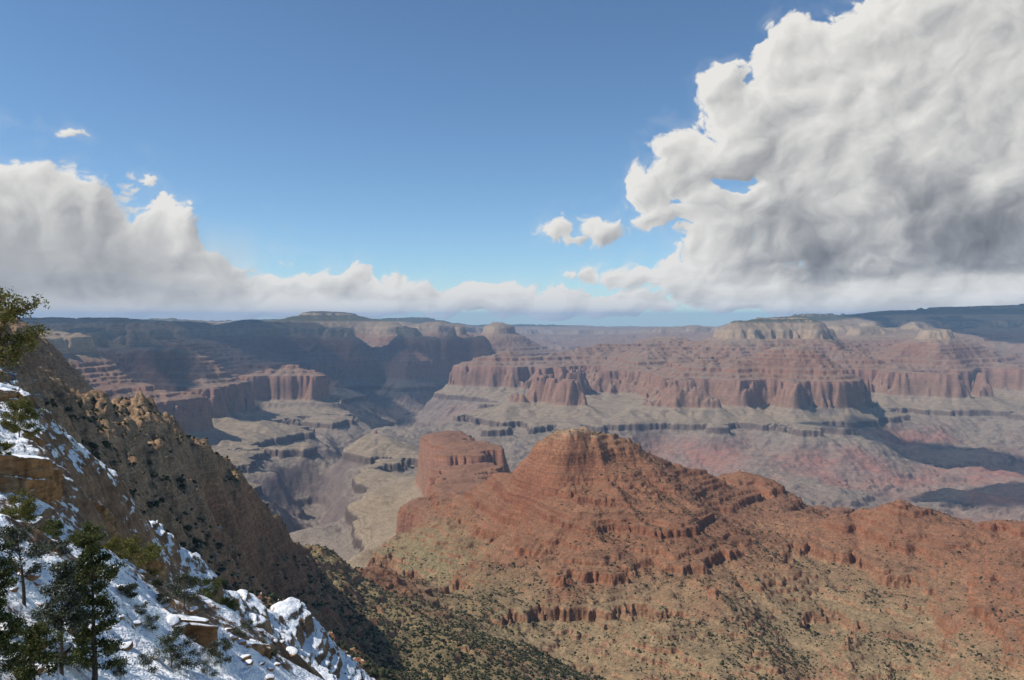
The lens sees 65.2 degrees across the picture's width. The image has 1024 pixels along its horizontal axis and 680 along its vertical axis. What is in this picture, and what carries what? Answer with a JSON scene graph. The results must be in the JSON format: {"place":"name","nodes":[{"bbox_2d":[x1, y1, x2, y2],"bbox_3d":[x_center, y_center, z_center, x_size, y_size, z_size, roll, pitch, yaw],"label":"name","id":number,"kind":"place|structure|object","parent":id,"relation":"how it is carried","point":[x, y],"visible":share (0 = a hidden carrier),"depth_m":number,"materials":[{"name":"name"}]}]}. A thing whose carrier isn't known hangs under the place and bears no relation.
{"place":"outdoors","nodes":[
{"label":"outdoors","id":0,"kind":"place"},
{"bbox_2d":[0,304,1023,679],"bbox_3d":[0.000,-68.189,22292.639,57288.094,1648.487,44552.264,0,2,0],"label":"canyon terrain","id":1,"kind":"structure","parent":0,"point":[356,442],"depth_m":1918.98,"materials":[{"name":"brown stone"}]},
{"bbox_2d":[0,388,22,403],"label":"rock ledge","id":2,"kind":"object","parent":1,"relation":"on","point":[7,394],"visible":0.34,"depth_m":89.96,"materials":[{"name":"stone"}]},
{"bbox_2d":[0,532,24,597],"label":"conifer","id":3,"kind":"object","parent":1,"relation":"on","point":[8,572],"visible":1,"depth_m":25.39,"materials":[{"name":"green plant"}]},
{"bbox_2d":[10,586,18,591],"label":"boulder","id":4,"kind":"object","parent":1,"relation":"on","point":[14,588],"visible":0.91,"depth_m":27.68,"materials":[{"name":"stone"}]},
{"bbox_2d":[0,592,32,675],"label":"conifer","id":5,"kind":"object","parent":1,"relation":"on","point":[13,625],"visible":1,"depth_m":21.04,"materials":[{"name":"green plant"}]},
{"bbox_2d":[8,537,25,553],"bbox_3d":[-19.276,7.963,31.151,0.768,0.659,1.093,-2,2,-44],"label":"sage brush","id":6,"kind":"object","parent":1,"relation":"on","point":[24,540],"visible":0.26,"depth_m":31.11,"materials":[{"name":"green plant"}]},
{"bbox_2d":[0,487,41,523],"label":"juniper bush","id":7,"kind":"object","parent":1,"relation":"on","point":[26,508],"visible":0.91,"depth_m":56.28,"materials":[{"name":"green plant"}]},
{"bbox_2d":[0,397,48,437],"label":"juniper bush","id":8,"kind":"object","parent":1,"relation":"on","point":[22,406],"visible":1,"depth_m":69.95,"materials":[{"name":"green plant"}]},
{"bbox_2d":[15,557,34,573],"bbox_3d":[-18.251,8.338,29.567,1.109,0.529,0.793,17,11,-14],"label":"boulder","id":9,"kind":"object","parent":1,"relation":"on","point":[28,564],"visible":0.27,"depth_m":29.61,"materials":[{"name":"stone"}]},
{"bbox_2d":[0,524,57,605],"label":"pinyon pine","id":10,"kind":"object","parent":1,"relation":"on","point":[10,531],"visible":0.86,"depth_m":27.00,"materials":[{"name":"green plant"}]},
{"bbox_2d":[0,452,62,507],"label":"rock ledge","id":11,"kind":"object","parent":1,"relation":"on","point":[40,478],"visible":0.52,"depth_m":65.60,"materials":[{"name":"stone"}]},
{"bbox_2d":[0,441,17,455],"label":"juniper bush","id":12,"kind":"object","parent":11,"relation":"on","point":[4,446],"visible":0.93,"depth_m":64.26,"materials":[{"name":"green plant"}]},
{"bbox_2d":[20,428,45,446],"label":"rock ledge","id":13,"kind":"object","parent":1,"relation":"on","point":[40,442],"visible":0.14,"depth_m":78.00,"materials":[{"name":"stone"}]},
{"bbox_2d":[25,572,40,580],"bbox_3d":[-17.885,8.805,29.785,0.381,0.347,0.677,4,-8,22],"label":"boulder","id":14,"kind":"object","parent":1,"relation":"on","point":[32,577],"visible":0.7,"depth_m":29.66,"materials":[{"name":"stone"}]},
{"bbox_2d":[24,607,48,627],"bbox_3d":[-15.496,9.159,26.259,0.977,0.743,1.084,-1,2,-18],"label":"sage brush","id":15,"kind":"object","parent":1,"relation":"on","point":[34,614],"visible":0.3,"depth_m":26.29,"materials":[{"name":"green plant"}]},
{"bbox_2d":[0,620,74,679],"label":"conifer","id":16,"kind":"object","parent":1,"relation":"on","point":[34,653],"visible":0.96,"depth_m":22.18,"materials":[{"name":"green plant"}]},
{"bbox_2d":[33,579,42,585],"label":"boulder","id":17,"kind":"object","parent":1,"relation":"on","point":[37,582],"visible":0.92,"depth_m":29.73,"materials":[{"name":"stone"}]},
{"bbox_2d":[26,542,52,556],"bbox_3d":[-19.209,8.512,32.373,0.957,0.654,1.113,0,2,0],"label":"sage brush","id":18,"kind":"object","parent":1,"relation":"on","point":[40,550],"visible":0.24,"depth_m":32.48,"materials":[{"name":"green plant"}]},
{"bbox_2d":[35,664,44,673],"bbox_3d":[-14.063,9.735,23.589,0.508,0.282,0.349,-3,13,-16],"label":"boulder","id":19,"kind":"object","parent":1,"relation":"on","point":[41,667],"visible":0.26,"depth_m":23.59,"materials":[{"name":"stone"}]},
{"bbox_2d":[37,517,65,538],"bbox_3d":[-28.150,11.488,48.782,1.760,1.300,1.860,0,2,0],"label":"juniper bush","id":20,"kind":"object","parent":1,"relation":"on","point":[52,528],"visible":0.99,"depth_m":48.66,"materials":[{"name":"green plant"}]},
{"bbox_2d":[52,537,71,555],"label":"juniper bush","id":21,"kind":"object","parent":1,"relation":"on","point":[61,545],"visible":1,"depth_m":35.19,"materials":[{"name":"green plant"}]},
{"bbox_2d":[51,642,72,656],"bbox_3d":[-14.550,10.037,25.693,0.469,0.433,0.924,0,18,26],"label":"boulder","id":22,"kind":"object","parent":1,"relation":"on","point":[67,646],"visible":0.36,"depth_m":25.75,"materials":[{"name":"stone"}]},
{"bbox_2d":[34,557,100,675],"bbox_3d":[-13.682,8.480,24.371,1.832,3.622,1.706,0,2,0],"label":"conifer","id":23,"kind":"object","parent":1,"relation":"on","point":[69,596],"visible":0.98,"depth_m":24.27,"materials":[{"name":"green plant"}]},
{"bbox_2d":[72,621,90,636],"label":"sage brush","id":24,"kind":"object","parent":1,"relation":"on","point":[85,627],"visible":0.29,"depth_m":28.36,"materials":[{"name":"green plant"}]},
{"bbox_2d":[65,519,108,547],"bbox_3d":[-21.505,10.061,40.476,2.061,1.715,1.781,-1,2,-38],"label":"juniper bush","id":25,"kind":"object","parent":1,"relation":"on","point":[87,526],"visible":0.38,"depth_m":40.31,"materials":[{"name":"green plant"}]},
{"bbox_2d":[89,442,98,448],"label":"pinyon bush","id":26,"kind":"object","parent":1,"relation":"on","point":[94,445],"visible":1,"depth_m":449.27,"materials":[{"name":"green plant"}]},
{"bbox_2d":[65,532,130,679],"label":"conifer","id":27,"kind":"object","parent":1,"relation":"on","point":[82,649],"visible":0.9,"depth_m":25.73,"materials":[{"name":"green plant"}]},
{"bbox_2d":[89,499,119,543],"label":"rock ledge","id":28,"kind":"object","parent":1,"relation":"on","point":[108,518],"visible":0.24,"depth_m":86.53,"materials":[{"name":"stone"}]},
{"bbox_2d":[100,536,134,559],"bbox_3d":[-21.233,11.098,42.772,1.842,1.652,1.661,0,2,-12],"label":"juniper bush","id":29,"kind":"object","parent":1,"relation":"on","point":[110,545],"visible":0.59,"depth_m":42.58,"materials":[{"name":"green plant"}]},
{"bbox_2d":[112,656,130,676],"bbox_3d":[-13.780,11.476,28.065,0.656,0.662,0.972,0,2,0],"label":"sage brush","id":30,"kind":"object","parent":1,"relation":"on","point":[118,671],"visible":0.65,"depth_m":28.07,"materials":[{"name":"green plant"}]},
{"bbox_2d":[120,641,132,650],"bbox_3d":[-15.411,12.186,31.724,0.592,0.359,0.638,0,2,-1],"label":"boulder","id":31,"kind":"object","parent":1,"relation":"on","point":[128,646],"visible":0.62,"depth_m":31.66,"materials":[{"name":"stone"}]},
{"bbox_2d":[116,582,139,598],"bbox_3d":[-17.932,11.713,37.416,1.179,0.807,1.102,1,2,35],"label":"juniper bush","id":32,"kind":"object","parent":1,"relation":"on","point":[130,588],"visible":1,"depth_m":37.27,"materials":[{"name":"green plant"}]},
{"bbox_2d":[133,620,141,625],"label":"boulder","id":33,"kind":"object","parent":1,"relation":"on","point":[137,622],"visible":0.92,"depth_m":35.51,"materials":[{"name":"stone"}]},
{"bbox_2d":[116,532,165,575],"bbox_3d":[-20.726,12.080,44.820,3.132,2.588,3.728,0,2,0],"label":"juniper bush","id":34,"kind":"object","parent":1,"relation":"on","point":[149,553],"visible":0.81,"depth_m":44.53,"materials":[{"name":"green plant"}]},
{"bbox_2d":[133,600,150,615],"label":"sage brush","id":35,"kind":"object","parent":1,"relation":"on","point":[140,611],"visible":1,"depth_m":36.80,"materials":[{"name":"green plant"}]},
{"bbox_2d":[119,533,166,583],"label":"rock ledge","id":36,"kind":"object","parent":1,"relation":"on","point":[158,564],"visible":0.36,"depth_m":105.76,"materials":[{"name":"stone"}]},
{"bbox_2d":[138,569,147,574],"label":"boulder","id":37,"kind":"object","parent":1,"relation":"on","point":[142,572],"visible":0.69,"depth_m":42.70,"materials":[{"name":"stone"}]},
{"bbox_2d":[134,646,165,672],"bbox_3d":[-13.844,12.296,30.700,0.965,0.829,1.415,0,2,0],"label":"sage brush","id":38,"kind":"object","parent":1,"relation":"on","point":[147,661],"visible":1,"depth_m":30.51,"materials":[{"name":"green plant"}]},
{"bbox_2d":[142,613,161,630],"bbox_3d":[-16.373,12.756,36.386,0.834,0.880,1.104,0,2,-16],"label":"sage brush","id":39,"kind":"object","parent":1,"relation":"on","point":[150,618],"visible":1,"depth_m":36.28,"materials":[{"name":"green plant"}]},
{"bbox_2d":[149,578,166,586],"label":"sage brush","id":40,"kind":"object","parent":1,"relation":"on","point":[155,581],"visible":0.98,"depth_m":42.55,"materials":[{"name":"green plant"}]},
{"bbox_2d":[156,591,171,603],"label":"sage brush","id":41,"kind":"object","parent":1,"relation":"on","point":[165,595],"visible":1,"depth_m":41.11,"materials":[{"name":"green plant"}]},
{"bbox_2d":[167,615,179,626],"bbox_3d":[-16.728,13.966,39.479,0.654,0.642,1.361,-9,9,-22],"label":"boulder","id":42,"kind":"object","parent":1,"relation":"on","point":[173,620],"visible":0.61,"depth_m":39.36,"materials":[{"name":"stone"}]},
{"bbox_2d":[155,624,198,671],"bbox_3d":[-13.700,12.523,32.672,1.739,1.863,1.713,-1,2,-22],"label":"juniper bush","id":43,"kind":"object","parent":1,"relation":"on","point":[173,636],"visible":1,"depth_m":32.58,"materials":[{"name":"green plant"}]},
{"bbox_2d":[162,571,204,608],"bbox_3d":[-17.344,13.200,42.365,1.985,2.100,1.950,-1,2,-42],"label":"pinyon pine","id":44,"kind":"object","parent":1,"relation":"on","point":[192,581],"visible":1,"depth_m":42.13,"materials":[{"name":"green plant"}]},
{"bbox_2d":[185,524,191,530],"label":"pinyon bush","id":45,"kind":"object","parent":1,"relation":"on","point":[188,527],"visible":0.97,"depth_m":564.16,"materials":[{"name":"green plant"}]},
{"bbox_2d":[162,608,217,650],"bbox_3d":[-17.445,14.993,40.159,4.577,3.489,4.382,1,2,43],"label":"rock ledge","id":46,"kind":"object","parent":1,"relation":"on","point":[204,630],"visible":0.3,"depth_m":39.82,"materials":[{"name":"stone"}]},
{"bbox_2d":[174,644,208,669],"bbox_3d":[-13.445,13.190,33.180,1.651,1.054,1.120,0,2,0],"label":"sage brush","id":47,"kind":"object","parent":1,"relation":"on","point":[190,652],"visible":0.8,"depth_m":33.24,"materials":[{"name":"green plant"}]},
{"bbox_2d":[189,606,198,613],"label":"boulder","id":48,"kind":"object","parent":1,"relation":"on","point":[194,609],"visible":1,"depth_m":42.41,"materials":[{"name":"stone"}]},
{"bbox_2d":[197,576,224,606],"bbox_3d":[-18.453,15.627,48.958,1.930,2.166,2.255,1,2,31],"label":"pinyon pine","id":49,"kind":"object","parent":1,"relation":"on","point":[208,592],"visible":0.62,"depth_m":49.01,"materials":[{"name":"green plant"}]},
{"bbox_2d":[199,656,223,677],"bbox_3d":[-13.664,14.909,36.405,1.236,0.921,1.211,0,2,0],"label":"sage brush","id":50,"kind":"object","parent":1,"relation":"on","point":[216,662],"visible":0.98,"depth_m":36.34,"materials":[{"name":"green plant"}]},
{"bbox_2d":[204,635,233,666],"bbox_3d":[-14.341,15.312,39.097,1.472,1.572,1.304,0,2,-16],"label":"bush","id":51,"kind":"object","parent":1,"relation":"on","point":[216,653],"visible":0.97,"depth_m":38.97,"materials":[{"name":"green plant"}]},
{"bbox_2d":[215,596,240,610],"bbox_3d":[-17.874,16.951,50.414,1.425,1.815,1.563,0,2,0],"label":"juniper bush","id":52,"kind":"object","parent":1,"relation":"on","point":[228,602],"visible":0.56,"depth_m":50.31,"materials":[{"name":"green plant"}]},
{"bbox_2d":[230,634,238,640],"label":"boulder","id":53,"kind":"object","parent":1,"relation":"on","point":[233,637],"visible":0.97,"depth_m":42.95,"materials":[{"name":"stone"}]},
{"bbox_2d":[231,622,245,638],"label":"sage brush","id":54,"kind":"object","parent":1,"relation":"on","point":[240,633],"visible":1,"depth_m":44.86,"materials":[{"name":"green plant"}]},
{"bbox_2d":[237,639,246,645],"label":"boulder","id":55,"kind":"object","parent":1,"relation":"on","point":[243,642],"visible":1,"depth_m":43.16,"materials":[{"name":"stone"}]},
{"bbox_2d":[238,654,250,661],"bbox_3d":[-14.104,16.746,41.871,0.896,0.433,0.468,-17,2,-27],"label":"boulder","id":56,"kind":"object","parent":1,"relation":"on","point":[242,658],"visible":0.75,"depth_m":41.81,"materials":[{"name":"stone"}]},
{"bbox_2d":[243,620,253,630],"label":"sage brush","id":57,"kind":"object","parent":1,"relation":"on","point":[248,626],"visible":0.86,"depth_m":47.66,"materials":[{"name":"green plant"}]},
{"bbox_2d":[244,659,252,664],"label":"boulder","id":58,"kind":"object","parent":1,"relation":"on","point":[248,662],"visible":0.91,"depth_m":41.58,"materials":[{"name":"stone"}]},
{"bbox_2d":[239,638,277,659],"bbox_3d":[-14.709,18.862,45.362,4.342,5.631,5.778,0,2,17],"label":"rock ledge","id":59,"kind":"object","parent":1,"relation":"on","point":[264,649],"visible":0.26,"depth_m":45.14,"materials":[{"name":"stone"}]},
{"bbox_2d":[265,674,274,679],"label":"boulder","id":60,"kind":"object","parent":1,"relation":"on","point":[270,677],"visible":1,"depth_m":41.72,"materials":[{"name":"stone"}]},
{"bbox_2d":[267,664,274,670],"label":"boulder","id":61,"kind":"object","parent":1,"relation":"on","point":[270,667],"visible":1,"depth_m":43.22,"materials":[{"name":"stone"}]},
{"bbox_2d":[271,647,278,656],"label":"sage brush","id":62,"kind":"object","parent":1,"relation":"on","point":[274,653],"visible":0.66,"depth_m":46.44,"materials":[{"name":"green plant"}]},
{"bbox_2d":[286,646,297,657],"bbox_3d":[-14.112,19.954,51.114,1.218,0.619,0.751,5,15,31],"label":"boulder","id":63,"kind":"object","parent":1,"relation":"on","point":[292,651],"visible":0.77,"depth_m":50.87,"materials":[{"name":"stone"}]},
{"bbox_2d":[370,668,377,676],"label":"pinyon bush","id":64,"kind":"object","parent":1,"relation":"on","point":[375,674],"visible":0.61,"depth_m":487.90,"materials":[{"name":"green plant"}]},
{"bbox_2d":[378,667,385,674],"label":"pinyon bush","id":65,"kind":"object","parent":1,"relation":"on","point":[382,669],"visible":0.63,"depth_m":536.74,"materials":[{"name":"green plant"}]},
{"bbox_2d":[45,395,1023,679],"bbox_3d":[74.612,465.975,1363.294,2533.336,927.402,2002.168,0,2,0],"label":"scrub","id":66,"kind":"object","parent":1,"relation":"on","point":[421,629],"visible":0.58,"depth_m":1118.91,"materials":[{"name":"green plant"}]},
{"bbox_2d":[0,0,1023,324],"bbox_3d":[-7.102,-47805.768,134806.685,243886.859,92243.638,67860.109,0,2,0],"label":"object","id":67,"kind":"structure","parent":0,"point":[874,148],"depth_m":153180.44,"materials":[{"name":"white"}]},
{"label":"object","id":68,"kind":"structure","parent":0,"visible":0},
{"bbox_2d":[0,286,49,382],"bbox_3d":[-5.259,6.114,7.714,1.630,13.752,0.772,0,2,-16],"label":"juniper tree","id":69,"kind":"object","parent":68,"relation":"on","point":[6,316],"visible":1,"depth_m":7.64,"materials":[{"name":"green plant"}]}
]}

